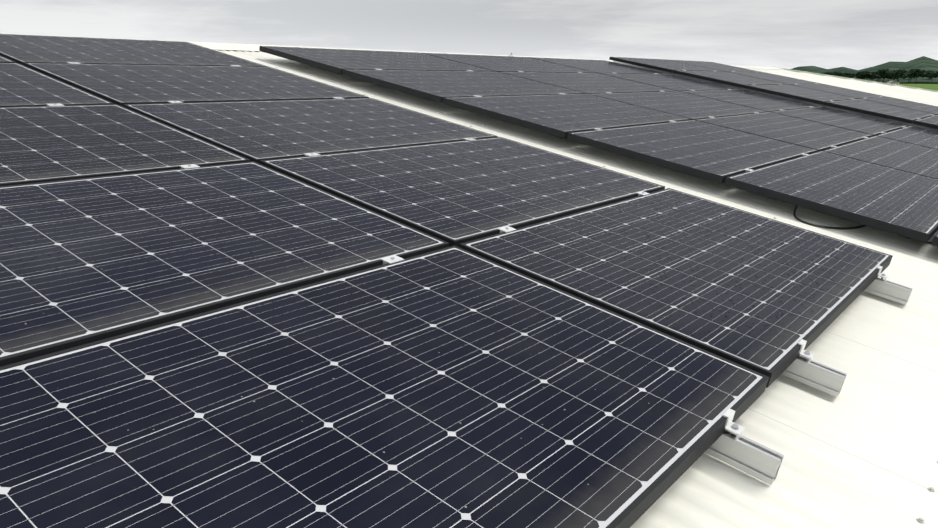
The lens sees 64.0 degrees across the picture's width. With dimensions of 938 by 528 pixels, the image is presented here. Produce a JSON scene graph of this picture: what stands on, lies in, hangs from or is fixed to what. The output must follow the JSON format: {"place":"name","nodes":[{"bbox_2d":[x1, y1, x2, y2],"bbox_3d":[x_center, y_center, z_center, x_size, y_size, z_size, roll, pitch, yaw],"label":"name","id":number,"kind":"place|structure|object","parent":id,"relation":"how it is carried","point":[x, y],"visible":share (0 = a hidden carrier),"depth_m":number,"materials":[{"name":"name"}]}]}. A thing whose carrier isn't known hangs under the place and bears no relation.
{"place":"outdoors","nodes":[
{"label":"outdoors","id":0,"kind":"place"},
{"bbox_2d":[0,0,937,69],"label":"sky","id":1,"kind":"structure","parent":0,"point":[787,34],"materials":[{"name":"grey"}]},
{"bbox_2d":[212,49,937,527],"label":"roof","id":2,"kind":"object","parent":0,"point":[860,451],"visible":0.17,"depth_m":2.00,"materials":[{"name":"paint"}]},
{"bbox_2d":[0,33,912,484],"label":"mounting rails","id":3,"kind":"object","parent":2,"relation":"on","point":[732,445],"visible":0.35,"depth_m":2.00,"materials":[{"name":"metal"}]},
{"bbox_2d":[0,34,892,527],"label":"solar panels","id":4,"kind":"object","parent":3,"relation":"attached to","point":[240,326],"visible":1,"depth_m":1.87,"materials":[{"name":"black"}]},
{"bbox_2d":[1,33,937,91],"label":"roof flashings","id":5,"kind":"object","parent":2,"relation":"attached to","point":[232,46],"visible":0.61,"depth_m":7.92,"materials":[{"name":"paint"}]},
{"bbox_2d":[276,67,937,522],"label":"roof screws","id":6,"kind":"object","parent":2,"relation":"attached to","point":[932,489],"visible":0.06,"depth_m":1.66,"materials":[{"name":"grey metal"}]},
{"bbox_2d":[296,47,937,240],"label":"clamps","id":7,"kind":"object","parent":2,"relation":"on","point":[832,146],"visible":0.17,"depth_m":5.95,"materials":[{"name":"metal"}]},
{"bbox_2d":[259,46,937,245],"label":"solar panels","id":8,"kind":"object","parent":7,"relation":"on","point":[887,180],"visible":1,"depth_m":5.77,"materials":[{"name":"black"}]},
{"bbox_2d":[793,205,865,228],"bbox_3d":[1.897,-0.294,4.047,0.453,0.067,0.613,23,25,33],"label":"cable loop","id":9,"kind":"object","parent":8,"relation":"hanging from","point":[802,221],"visible":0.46,"depth_m":3.83,"materials":[{"name":"black rubber"}]},
{"bbox_2d":[613,61,937,130],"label":"mounting rails","id":10,"kind":"object","parent":2,"relation":"on","point":[915,125],"visible":0.21,"depth_m":10.00,"materials":[{"name":"metal"}]},
{"bbox_2d":[609,57,937,128],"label":"solar panels","id":11,"kind":"object","parent":10,"relation":"on","point":[906,111],"visible":1,"depth_m":10.73,"materials":[{"name":"black"}]},
{"bbox_2d":[792,56,937,82],"bbox_3d":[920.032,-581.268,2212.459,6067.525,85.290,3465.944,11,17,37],"label":"hills","id":12,"kind":"structure","parent":0,"point":[924,63],"depth_m":1969.59,"materials":[{"name":"green plant"}]},
{"bbox_2d":[886,81,899,84],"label":"farm building","id":13,"kind":"structure","parent":0,"point":[893,82],"depth_m":864.47,"materials":[{"name":"white"}]},
{"bbox_2d":[884,82,937,90],"bbox_3d":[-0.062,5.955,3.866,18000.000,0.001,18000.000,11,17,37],"label":"paddock ground","id":14,"kind":"structure","parent":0,"point":[930,85],"depth_m":889.47,"materials":[{"name":"green plant"}]},
{"bbox_2d":[820,69,937,83],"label":"shelterbelt trees","id":15,"kind":"object","parent":14,"relation":"on","point":[879,74],"visible":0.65,"depth_m":1232.15,"materials":[{"name":"green plant"}]}
]}

